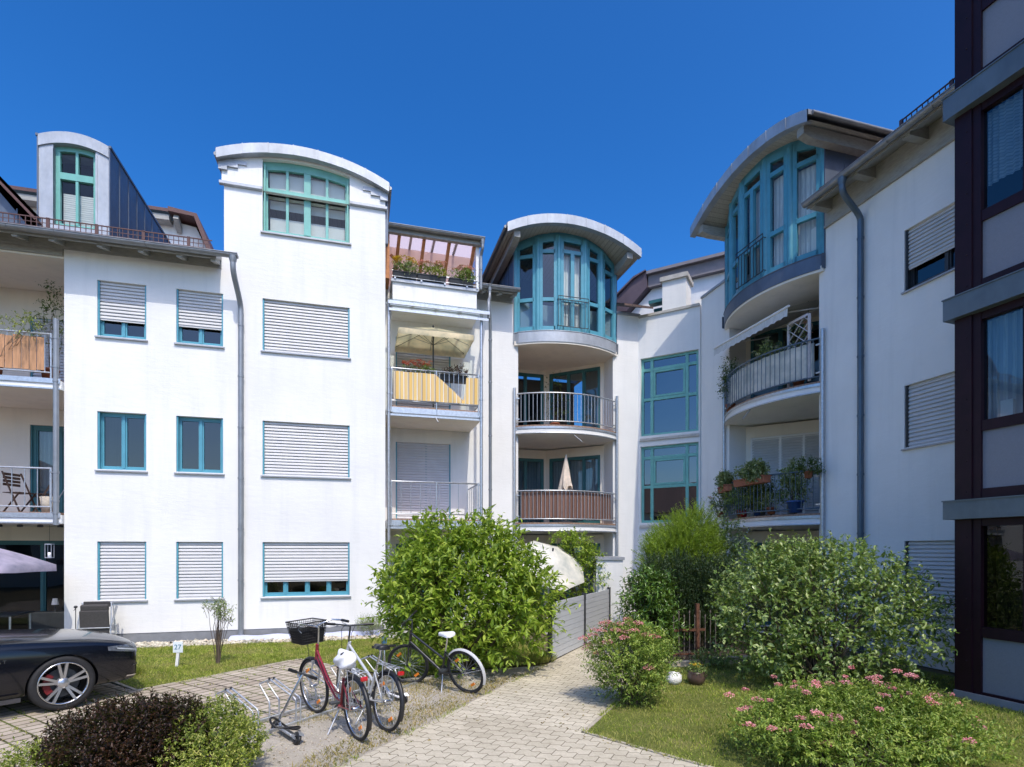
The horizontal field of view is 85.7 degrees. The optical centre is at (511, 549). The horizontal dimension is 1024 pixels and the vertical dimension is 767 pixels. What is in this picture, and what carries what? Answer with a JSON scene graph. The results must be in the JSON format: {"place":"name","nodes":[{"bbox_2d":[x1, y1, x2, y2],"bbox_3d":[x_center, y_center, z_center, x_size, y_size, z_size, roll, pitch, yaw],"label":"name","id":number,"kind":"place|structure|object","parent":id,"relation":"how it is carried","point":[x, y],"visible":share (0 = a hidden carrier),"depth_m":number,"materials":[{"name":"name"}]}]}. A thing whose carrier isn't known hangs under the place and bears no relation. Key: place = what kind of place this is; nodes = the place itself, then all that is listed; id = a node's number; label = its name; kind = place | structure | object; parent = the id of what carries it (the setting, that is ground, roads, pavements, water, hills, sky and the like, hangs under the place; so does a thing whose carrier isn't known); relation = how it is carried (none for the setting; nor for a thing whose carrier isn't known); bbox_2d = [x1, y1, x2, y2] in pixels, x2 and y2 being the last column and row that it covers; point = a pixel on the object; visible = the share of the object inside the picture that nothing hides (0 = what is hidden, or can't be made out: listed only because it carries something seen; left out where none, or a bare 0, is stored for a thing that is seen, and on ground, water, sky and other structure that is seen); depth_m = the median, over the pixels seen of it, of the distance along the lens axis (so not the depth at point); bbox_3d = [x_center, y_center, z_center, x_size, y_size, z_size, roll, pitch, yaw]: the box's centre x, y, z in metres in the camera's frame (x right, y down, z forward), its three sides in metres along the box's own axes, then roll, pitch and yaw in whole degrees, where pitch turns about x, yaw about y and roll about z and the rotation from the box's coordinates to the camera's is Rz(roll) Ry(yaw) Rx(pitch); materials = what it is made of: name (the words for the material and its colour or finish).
{"place":"outdoors","nodes":[
{"label":"outdoors","id":0,"kind":"place"},
{"bbox_2d":[0,548,56,572],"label":"sunshade","id":1,"kind":"object","parent":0,"point":[12,562],"visible":1,"depth_m":10.38,"materials":[{"name":"fabric"}]},
{"bbox_2d":[0,659,346,766],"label":"parking pavement","id":2,"kind":"structure","parent":0,"point":[32,711],"depth_m":7.70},
{"bbox_2d":[0,735,83,766],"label":"golden shrub","id":3,"kind":"object","parent":2,"relation":"on","point":[22,759],"visible":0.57,"depth_m":4.57,"materials":[{"name":"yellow plant"}]},
{"bbox_2d":[0,629,136,710],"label":"parked car","id":4,"kind":"object","parent":2,"relation":"on","point":[41,668],"visible":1,"depth_m":7.03,"materials":[{"name":"black paint"}]},
{"bbox_2d":[28,686,217,766],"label":"barberry bush","id":5,"kind":"object","parent":2,"relation":"on","point":[146,725],"visible":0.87,"depth_m":4.70,"materials":[{"name":"brown plant"}]},
{"bbox_2d":[117,636,547,688],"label":"lawn","id":6,"kind":"structure","parent":0,"point":[172,663],"depth_m":9.93,"materials":[{"name":"plant"}]},
{"bbox_2d":[201,596,236,664],"bbox_3d":[-5.185,1.417,9.742,0.517,1.270,0.532,0,0,44],"label":"young tree","id":7,"kind":"object","parent":6,"relation":"on","point":[218,637],"visible":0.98,"depth_m":9.74,"materials":[{"name":"green plant"}]},
{"bbox_2d":[194,666,541,766],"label":"gravel","id":8,"kind":"structure","parent":0,"point":[295,759],"depth_m":6.33,"materials":[{"name":"beige gravel"}]},
{"bbox_2d":[152,693,273,766],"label":"golden shrub","id":9,"kind":"object","parent":8,"relation":"on","point":[229,731],"visible":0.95,"depth_m":4.87,"materials":[{"name":"green plant"}]},
{"bbox_2d":[269,668,316,744],"bbox_3d":[-2.364,1.718,6.078,0.764,0.694,0.363,0,-26,47],"label":"kick scooter","id":10,"kind":"object","parent":8,"relation":"on","point":[296,736],"visible":0.98,"depth_m":6.16,"materials":[{"name":"metal"}]},
{"bbox_2d":[215,654,417,738],"bbox_3d":[-2.410,1.785,7.243,0.647,0.489,2.900,0,0,29],"label":"bicycle rack","id":11,"kind":"object","parent":8,"relation":"on","point":[300,708],"visible":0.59,"depth_m":6.71,"materials":[{"name":"metal"}]},
{"bbox_2d":[285,618,371,740],"bbox_3d":[-2.025,1.448,6.394,0.631,1.161,1.986,-4,2,-38],"label":"bicycle","id":12,"kind":"object","parent":8,"relation":"on","point":[313,632],"visible":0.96,"depth_m":6.64,"materials":[{"name":"red paint"}]},
{"bbox_2d":[333,649,356,668],"bbox_3d":[-1.814,1.191,6.030,0.234,0.198,0.360,0,0,-38],"label":"plastic bag","id":13,"kind":"object","parent":12,"relation":"hanging from","point":[346,659],"visible":1,"depth_m":5.93,"materials":[{"name":"white plastic"}]},
{"bbox_2d":[325,622,404,731],"bbox_3d":[-1.781,1.474,6.638,0.602,1.112,1.884,5,-4,-41],"label":"bicycle","id":14,"kind":"object","parent":8,"relation":"on","point":[382,674],"visible":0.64,"depth_m":6.31,"materials":[{"name":"silver metal"}]},
{"bbox_2d":[387,610,485,693],"bbox_3d":[-1.093,1.504,8.015,1.723,1.072,0.568,0,14,34],"label":"bicycle","id":15,"kind":"object","parent":8,"relation":"on","point":[443,669],"visible":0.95,"depth_m":7.91,"materials":[{"name":"black paint"}]},
{"bbox_2d":[359,504,580,678],"bbox_3d":[-0.714,0.633,9.289,3.746,2.860,2.758,0,0,0],"label":"shrub","id":16,"kind":"object","parent":8,"relation":"on","point":[495,624],"visible":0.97,"depth_m":8.87,"materials":[{"name":"green plant"}]},
{"bbox_2d":[297,677,470,724],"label":"dry grass","id":17,"kind":"structure","parent":0,"point":[430,681],"depth_m":7.63,"materials":[{"name":"beige plant"}]},
{"bbox_2d":[292,671,525,766],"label":"dry grass","id":18,"kind":"structure","parent":0,"point":[492,687],"depth_m":6.21,"materials":[{"name":"beige plant"}]},
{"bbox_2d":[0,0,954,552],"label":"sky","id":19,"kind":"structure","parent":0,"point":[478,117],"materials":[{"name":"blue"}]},
{"bbox_2d":[342,633,702,766],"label":"path","id":20,"kind":"structure","parent":0,"point":[515,732],"depth_m":6.05,"materials":[{"name":"beige stone"}]},
{"bbox_2d":[548,587,610,662],"bbox_3d":[1.523,1.470,11.701,0.070,1.120,3.944,0,0,26],"label":"panel fence","id":21,"kind":"object","parent":20,"relation":"on","point":[594,609],"visible":0.71,"depth_m":11.35,"materials":[{"name":"metal"}]},
{"bbox_2d":[111,557,954,765],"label":"ground","id":22,"kind":"structure","parent":0,"point":[847,653],"depth_m":9.79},
{"bbox_2d":[0,131,391,642],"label":"apartment building","id":23,"kind":"structure","parent":22,"relation":"on","point":[194,424],"depth_m":12.58,"materials":[{"name":"white paint"}]},
{"bbox_2d":[1,471,37,511],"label":"folding chair","id":24,"kind":"object","parent":23,"relation":"on","point":[14,485],"visible":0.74,"depth_m":12.04,"materials":[{"name":"brown wood"}]},
{"bbox_2d":[0,334,43,369],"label":"privacy screen","id":25,"kind":"object","parent":23,"relation":"attached to","point":[24,353],"visible":0.96,"depth_m":11.39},
{"bbox_2d":[0,541,63,629],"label":"window","id":26,"kind":"structure","parent":23,"relation":"in","point":[27,591],"depth_m":13.17,"materials":[{"name":"glass"}]},
{"bbox_2d":[23,280,63,377],"bbox_3d":[-9.942,-4.654,11.837,0.835,2.151,0.847,0,0,41],"label":"potted plant","id":27,"kind":"object","parent":23,"relation":"on","point":[46,375],"visible":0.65,"depth_m":11.79,"materials":[{"name":"green plant"}]},
{"bbox_2d":[28,610,63,628],"bbox_3d":[-10.407,1.720,12.683,1.000,0.620,0.400,0,0,-15],"label":"sideboard","id":28,"kind":"object","parent":23,"relation":"in","point":[46,620],"visible":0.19,"depth_m":12.46,"materials":[{"name":"metal"}]},
{"bbox_2d":[30,318,63,381],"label":"window","id":29,"kind":"structure","parent":23,"relation":"in","point":[61,357],"depth_m":13.22,"materials":[{"name":"teal paint"}]},
{"bbox_2d":[30,425,63,512],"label":"window","id":30,"kind":"structure","parent":23,"relation":"in","point":[46,432],"depth_m":13.29,"materials":[{"name":"teal glass"}]},
{"bbox_2d":[56,147,95,228],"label":"dormer window","id":31,"kind":"structure","parent":23,"relation":"in","point":[75,184],"depth_m":11.95,"materials":[{"name":"green paint"}]},
{"bbox_2d":[94,412,147,472],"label":"window","id":32,"kind":"structure","parent":23,"relation":"in","point":[101,415],"depth_m":12.03,"materials":[{"name":"teal paint"}]},
{"bbox_2d":[94,280,147,341],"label":"window","id":33,"kind":"structure","parent":23,"relation":"in","point":[125,304],"depth_m":11.98,"materials":[{"name":"teal paint"}]},
{"bbox_2d":[98,542,147,602],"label":"window","id":34,"kind":"structure","parent":23,"relation":"in","point":[121,565],"depth_m":11.98,"materials":[{"name":"teal paint"}]},
{"bbox_2d":[174,542,224,600],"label":"window","id":35,"kind":"structure","parent":23,"relation":"in","point":[199,564],"depth_m":12.38,"materials":[{"name":"teal paint"}]},
{"bbox_2d":[174,416,224,474],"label":"window","id":36,"kind":"structure","parent":23,"relation":"in","point":[180,420],"depth_m":12.43,"materials":[{"name":"teal paint"}]},
{"bbox_2d":[174,289,224,348],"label":"window","id":37,"kind":"structure","parent":23,"relation":"in","point":[203,311],"depth_m":12.39,"materials":[{"name":"teal paint"}]},
{"bbox_2d":[260,162,350,245],"bbox_3d":[-4.837,-8.170,13.061,2.000,1.800,0.370,0,0,-15],"label":"window","id":38,"kind":"structure","parent":23,"relation":"in","point":[339,192],"depth_m":13.09,"materials":[{"name":"green paint"}]},
{"bbox_2d":[261,542,350,598],"bbox_3d":[-4.820,0.470,12.996,1.990,1.320,0.225,0,0,-15],"label":"window","id":39,"kind":"structure","parent":23,"relation":"in","point":[285,562],"depth_m":12.98,"materials":[{"name":"teal paint"}]},
{"bbox_2d":[261,421,350,479],"bbox_3d":[-4.820,-2.330,12.996,1.990,1.300,0.225,0,0,-15],"label":"window","id":40,"kind":"structure","parent":23,"relation":"in","point":[296,450],"depth_m":12.98,"materials":[{"name":"teal paint"}]},
{"bbox_2d":[261,299,350,359],"bbox_3d":[-4.820,-5.165,12.996,1.990,1.250,0.225,0,0,-15],"label":"window","id":41,"kind":"structure","parent":23,"relation":"in","point":[295,328],"depth_m":12.97,"materials":[{"name":"teal paint"}]},
{"bbox_2d":[135,633,383,647],"bbox_3d":[-6.096,2.005,12.136,6.550,0.106,0.831,0,0,-16],"label":"pebble strip","id":42,"kind":"object","parent":22,"relation":"on","point":[158,644],"visible":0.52,"depth_m":12.07,"materials":[{"name":"white gravel"}]},
{"bbox_2d":[77,601,117,634],"bbox_3d":[-8.601,1.551,11.443,0.717,0.962,0.256,0,0,-15],"label":"folding lounger","id":43,"kind":"object","parent":42,"relation":"on","point":[93,615],"visible":0.74,"depth_m":11.39,"materials":[{"name":"metal"}]},
{"bbox_2d":[228,630,379,640],"bbox_3d":[-4.716,1.969,12.716,3.250,0.102,0.260,0,0,-15],"label":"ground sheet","id":44,"kind":"object","parent":42,"relation":"on","point":[274,636],"visible":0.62,"depth_m":12.54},
{"bbox_2d":[174,656,720,766],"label":"edge grass","id":45,"kind":"structure","parent":22,"relation":"on","point":[608,736],"depth_m":6.19,"materials":[{"name":"green plant"}]},
{"bbox_2d":[517,541,583,634],"bbox_3d":[0.879,0.895,13.536,1.908,2.270,1.534,0,0,-10],"label":"sunshade","id":46,"kind":"object","parent":22,"relation":"on","point":[561,560],"visible":0.59,"depth_m":13.23,"materials":[{"name":"fabric"}]},
{"bbox_2d":[548,526,613,605],"bbox_3d":[1.747,0.711,13.909,1.747,2.691,1.116,0,0,0],"label":"climbing plant","id":47,"kind":"object","parent":22,"relation":"on","point":[583,554],"visible":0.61,"depth_m":13.83,"materials":[{"name":"green plant"}]},
{"bbox_2d":[592,556,624,621],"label":"garden pillar","id":48,"kind":"structure","parent":22,"relation":"on","point":[613,565],"depth_m":13.79,"materials":[{"name":"white paint"}]},
{"bbox_2d":[582,673,712,766],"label":"kerb","id":49,"kind":"structure","parent":22,"relation":"on","point":[596,720],"depth_m":5.85,"materials":[{"name":"concrete"}]},
{"bbox_2d":[690,77,954,672],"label":"apartment building","id":50,"kind":"structure","parent":22,"relation":"on","point":[844,227],"depth_m":11.23,"materials":[{"name":"white paint"}]},
{"bbox_2d":[713,469,734,493],"bbox_3d":[5.491,-1.789,14.330,0.567,0.599,1.005,0,0,9],"label":"flower box","id":51,"kind":"object","parent":50,"relation":"attached to","point":[723,483],"visible":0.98,"depth_m":14.04,"materials":[{"name":"ceramic"}]},
{"bbox_2d":[731,187,738,299],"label":"bay window","id":52,"kind":"structure","parent":50,"relation":"in","point":[734,210],"depth_m":14.00,"materials":[{"name":"teal paint"}]},
{"bbox_2d":[732,457,771,486],"bbox_3d":[5.595,-1.843,12.986,0.591,0.625,1.221,0,0,-15],"label":"flower box","id":53,"kind":"object","parent":50,"relation":"attached to","point":[755,472],"visible":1,"depth_m":12.75,"materials":[{"name":"ceramic"}]},
{"bbox_2d":[742,162,761,289],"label":"window","id":54,"kind":"structure","parent":50,"relation":"in","point":[755,202],"depth_m":13.15,"materials":[{"name":"teal paint"}]},
{"bbox_2d":[730,343,812,406],"bbox_3d":[5.913,-4.090,13.183,0.408,0.720,2.864,0,0,-15],"label":"balcony screen","id":55,"kind":"object","parent":50,"relation":"attached to","point":[789,365],"visible":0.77,"depth_m":12.54,"materials":[{"name":"white fabric"}]},
{"bbox_2d":[767,148,786,273],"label":"bay window","id":56,"kind":"structure","parent":50,"relation":"in","point":[779,234],"depth_m":12.58,"materials":[{"name":"teal paint"}]},
{"bbox_2d":[751,432,818,516],"bbox_3d":[7.173,-1.910,14.339,1.806,2.180,0.095,0,0,32],"label":"window","id":57,"kind":"structure","parent":50,"relation":"in","point":[775,450],"depth_m":14.33,"materials":[{"name":"white paint"}]},
{"bbox_2d":[751,321,818,397],"bbox_3d":[7.176,-4.705,14.344,1.806,2.170,0.082,0,0,32],"label":"window","id":58,"kind":"structure","parent":50,"relation":"in","point":[780,334],"depth_m":14.40,"materials":[{"name":"glass"}]},
{"bbox_2d":[772,462,812,513],"bbox_3d":[6.386,-1.408,12.536,0.930,1.221,0.888,0,0,0],"label":"potted plant","id":59,"kind":"object","parent":50,"relation":"on","point":[782,490],"visible":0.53,"depth_m":12.49,"materials":[{"name":"green plant"}]},
{"bbox_2d":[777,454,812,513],"bbox_3d":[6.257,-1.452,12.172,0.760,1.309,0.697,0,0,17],"label":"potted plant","id":60,"kind":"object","parent":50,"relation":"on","point":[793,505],"visible":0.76,"depth_m":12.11,"materials":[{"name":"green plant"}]},
{"bbox_2d":[787,313,810,387],"bbox_3d":[6.343,-4.388,12.213,0.040,1.475,0.650,0,0,-15],"label":"trellis","id":61,"kind":"object","parent":50,"relation":"attached to","point":[801,318],"visible":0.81,"depth_m":12.03,"materials":[{"name":"white wood"}]},
{"bbox_2d":[793,142,819,262],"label":"bay window","id":62,"kind":"structure","parent":50,"relation":"in","point":[806,182],"depth_m":12.08,"materials":[{"name":"teal paint"}]},
{"bbox_2d":[791,455,825,478],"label":"potted plant","id":63,"kind":"object","parent":50,"relation":"on","point":[810,472],"visible":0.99,"depth_m":11.61,"materials":[{"name":"green plant"}]},
{"bbox_2d":[901,372,954,450],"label":"window","id":64,"kind":"structure","parent":50,"relation":"in","point":[930,404],"depth_m":9.56,"materials":[{"name":"metal"}]},
{"bbox_2d":[901,204,954,294],"bbox_3d":[7.329,-5.195,9.337,0.225,1.150,1.420,0,0,-15],"label":"window","id":65,"kind":"structure","parent":50,"relation":"in","point":[934,237],"depth_m":9.56,"materials":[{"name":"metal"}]},
{"bbox_2d":[906,540,954,618],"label":"window","id":66,"kind":"structure","parent":50,"relation":"in","point":[938,557],"depth_m":9.47,"materials":[{"name":"metal"}]},
{"bbox_2d":[941,0,1023,711],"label":"office building","id":67,"kind":"structure","parent":22,"relation":"on","point":[983,115],"depth_m":7.34,"materials":[{"name":"metal"}]},
{"bbox_2d":[984,525,1022,630],"label":"window pane","id":68,"kind":"structure","parent":67,"relation":"in","point":[1003,544],"depth_m":7.18,"materials":[{"name":"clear glass"}]},
{"bbox_2d":[988,308,1022,418],"label":"window pane","id":69,"kind":"structure","parent":67,"relation":"in","point":[1005,333],"depth_m":7.21,"materials":[{"name":"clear glass"}]},
{"bbox_2d":[988,89,1022,185],"label":"window pane","id":70,"kind":"structure","parent":67,"relation":"in","point":[1005,123],"depth_m":7.24,"materials":[{"name":"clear glass"}]},
{"bbox_2d":[384,213,724,624],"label":"apartment building","id":71,"kind":"structure","parent":0,"point":[542,299],"depth_m":16.11,"materials":[{"name":"white paint"}]},
{"bbox_2d":[392,255,418,280],"bbox_3d":[-2.804,-7.405,14.519,0.737,0.589,0.553,0,0,-15],"label":"flower box","id":72,"kind":"object","parent":71,"relation":"on","point":[406,272],"visible":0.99,"depth_m":14.44,"materials":[{"name":"black plastic"}]},
{"bbox_2d":[396,442,450,518],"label":"window","id":73,"kind":"structure","parent":71,"relation":"in","point":[414,461],"depth_m":15.33,"materials":[{"name":"teal paint"}]},
{"bbox_2d":[396,352,450,408],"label":"window","id":74,"kind":"structure","parent":71,"relation":"in","point":[440,362],"depth_m":15.34,"materials":[{"name":"teal paint"}]},
{"bbox_2d":[415,259,447,283],"bbox_3d":[-2.145,-7.399,14.677,0.917,0.578,0.538,0,0,-15],"label":"flower box","id":75,"kind":"object","parent":71,"relation":"on","point":[434,278],"visible":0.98,"depth_m":14.62,"materials":[{"name":"black plastic"}]},
{"bbox_2d":[395,325,473,407],"bbox_3d":[-2.077,-4.760,14.563,1.910,2.350,1.360,0,0,-15],"label":"sunshade","id":76,"kind":"object","parent":71,"relation":"on","point":[432,341],"visible":0.86,"depth_m":14.86,"materials":[{"name":"fabric"}]},
{"bbox_2d":[394,371,478,404],"bbox_3d":[-1.886,-4.075,13.905,2.140,0.690,0.036,0,0,-15],"label":"balcony screen","id":77,"kind":"object","parent":71,"relation":"attached to","point":[419,386],"visible":1,"depth_m":13.84,"materials":[{"name":"fabric"}]},
{"bbox_2d":[446,264,477,287],"bbox_3d":[-1.351,-7.396,14.894,0.850,0.573,0.481,0,0,-15],"label":"flower box","id":78,"kind":"object","parent":71,"relation":"on","point":[460,278],"visible":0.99,"depth_m":14.84,"materials":[{"name":"black plastic"}]},
{"bbox_2d":[517,238,535,331],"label":"bay window","id":79,"kind":"structure","parent":71,"relation":"in","point":[531,243],"depth_m":15.91,"materials":[{"name":"teal paint"}]},
{"bbox_2d":[518,458,543,522],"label":"window","id":80,"kind":"structure","parent":71,"relation":"in","point":[530,471],"depth_m":18.31,"materials":[{"name":"teal paint"}]},
{"bbox_2d":[518,372,543,424],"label":"window","id":81,"kind":"structure","parent":71,"relation":"in","point":[525,375],"depth_m":18.17,"materials":[{"name":"teal paint"}]},
{"bbox_2d":[540,235,556,329],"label":"bay window","id":82,"kind":"structure","parent":71,"relation":"in","point":[546,239],"depth_m":15.82,"materials":[{"name":"teal paint"}]},
{"bbox_2d":[521,491,610,518],"bbox_3d":[1.691,-1.298,16.135,2.826,0.772,0.413,0,0,-15],"label":"reed screen","id":83,"kind":"object","parent":71,"relation":"attached to","point":[529,504],"visible":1,"depth_m":15.93,"materials":[{"name":"brown wicker"}]},
{"bbox_2d":[561,235,583,331],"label":"bay window","id":84,"kind":"structure","parent":71,"relation":"in","point":[572,269],"depth_m":16.01,"materials":[{"name":"teal paint"}]},
{"bbox_2d":[549,455,599,522],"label":"window","id":85,"kind":"structure","parent":71,"relation":"in","point":[584,470],"depth_m":17.95,"materials":[{"name":"teal glass"}]},
{"bbox_2d":[549,367,599,427],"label":"window","id":86,"kind":"structure","parent":71,"relation":"in","point":[583,371],"depth_m":17.86,"materials":[{"name":"teal paint"}]},
{"bbox_2d":[588,242,599,335],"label":"bay window","id":87,"kind":"structure","parent":71,"relation":"in","point":[591,247],"depth_m":16.28,"materials":[{"name":"teal paint"}]},
{"bbox_2d":[604,253,613,340],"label":"bay window","id":88,"kind":"structure","parent":71,"relation":"in","point":[609,264],"depth_m":16.73,"materials":[{"name":"teal paint"}]},
{"bbox_2d":[641,442,698,522],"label":"stair window","id":89,"kind":"structure","parent":71,"relation":"in","point":[669,473],"depth_m":16.72,"materials":[{"name":"teal glass"}]},
{"bbox_2d":[641,350,698,435],"bbox_3d":[4.768,-4.685,16.681,1.720,2.390,0.085,0,0,30],"label":"stair window","id":90,"kind":"structure","parent":71,"relation":"in","point":[669,383],"depth_m":16.68,"materials":[{"name":"blue glass"}]},
{"bbox_2d":[589,638,1023,766],"bbox_3d":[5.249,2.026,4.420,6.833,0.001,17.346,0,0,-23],"label":"lawn","id":91,"kind":"structure","parent":0,"point":[686,742],"depth_m":6.52,"materials":[{"name":"plant"}]},
{"bbox_2d":[575,613,683,707],"bbox_3d":[1.550,1.436,7.249,1.443,1.238,1.253,0,0,0],"label":"spirea bush","id":92,"kind":"object","parent":91,"relation":"on","point":[627,664],"visible":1,"depth_m":7.11,"materials":[{"name":"green plant"}]},
{"bbox_2d":[612,558,693,657],"bbox_3d":[2.572,1.098,10.364,1.465,1.919,1.508,0,0,0],"label":"laurel","id":93,"kind":"object","parent":91,"relation":"on","point":[657,604],"visible":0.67,"depth_m":10.21,"materials":[{"name":"green plant"}]},
{"bbox_2d":[629,497,743,640],"bbox_3d":[3.795,0.436,12.137,2.558,3.239,1.870,0,0,0],"label":"tamarisk","id":94,"kind":"object","parent":91,"relation":"on","point":[684,531],"visible":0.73,"depth_m":11.80,"materials":[{"name":"green plant"}]},
{"bbox_2d":[687,660,706,684],"bbox_3d":[2.792,1.846,8.322,0.314,0.368,0.325,0,0,0],"label":"flower pot","id":95,"kind":"object","parent":91,"relation":"on","point":[696,677],"visible":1,"depth_m":8.25,"materials":[{"name":"brown ceramic"}]},
{"bbox_2d":[647,640,756,663],"bbox_3d":[3.750,2.010,10.900,2.500,0.060,2.600,0,0,0],"label":"flower bed","id":96,"kind":"object","parent":91,"relation":"on","point":[686,651],"depth_m":10.76,"materials":[{"name":"soil"}]},
{"bbox_2d":[635,547,674,646],"bbox_3d":[2.789,0.982,10.808,0.868,2.139,0.888,0,0,-41],"label":"yew tree","id":97,"kind":"object","parent":96,"relation":"on","point":[652,559],"visible":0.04,"depth_m":10.68,"materials":[{"name":"green plant"}]},
{"bbox_2d":[662,544,699,650],"bbox_3d":[3.255,0.950,10.863,0.863,2.205,0.884,0,0,6],"label":"yew tree","id":98,"kind":"object","parent":96,"relation":"on","point":[684,579],"visible":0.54,"depth_m":10.66,"materials":[{"name":"green plant"}]},
{"bbox_2d":[673,603,716,658],"bbox_3d":[3.321,1.505,10.065,0.940,1.050,0.061,0,0,-12],"label":"iron fence","id":99,"kind":"object","parent":96,"relation":"on","point":[697,629],"visible":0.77,"depth_m":10.05,"materials":[{"name":"brown metal"}]},
{"bbox_2d":[684,547,723,650],"bbox_3d":[3.718,0.986,10.798,0.860,2.131,0.874,0,0,15],"label":"yew tree","id":100,"kind":"object","parent":96,"relation":"on","point":[705,574],"visible":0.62,"depth_m":10.61,"materials":[{"name":"green plant"}]},
{"bbox_2d":[704,547,741,649],"bbox_3d":[4.132,1.001,10.905,0.859,2.103,0.885,0,0,35],"label":"yew tree","id":101,"kind":"object","parent":96,"relation":"on","point":[725,564],"visible":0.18,"depth_m":10.81,"materials":[{"name":"green plant"}]},
{"bbox_2d":[686,645,735,668],"bbox_3d":[3.459,1.852,9.580,0.775,0.401,0.627,0,0,25],"label":"plant","id":102,"kind":"object","parent":91,"relation":"on","point":[702,653],"visible":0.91,"depth_m":9.50,"materials":[{"name":"green plant"}]},
{"bbox_2d":[698,509,813,636],"bbox_3d":[5.098,0.580,11.675,2.467,2.955,1.448,0,0,36],"label":"variegated shrub","id":103,"kind":"object","parent":91,"relation":"on","point":[730,529],"visible":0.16,"depth_m":11.78,"materials":[{"name":"green plant"}]},
{"bbox_2d":[703,528,958,688],"bbox_3d":[4.730,0.862,8.258,3.745,2.402,2.792,0,0,0],"label":"shrub","id":104,"kind":"object","parent":91,"relation":"on","point":[802,569],"visible":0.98,"depth_m":7.95,"materials":[{"name":"green plant"}]},
{"bbox_2d":[716,665,1023,766],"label":"spirea bush","id":105,"kind":"object","parent":91,"relation":"on","point":[807,712],"visible":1,"depth_m":5.12,"materials":[{"name":"green plant"}]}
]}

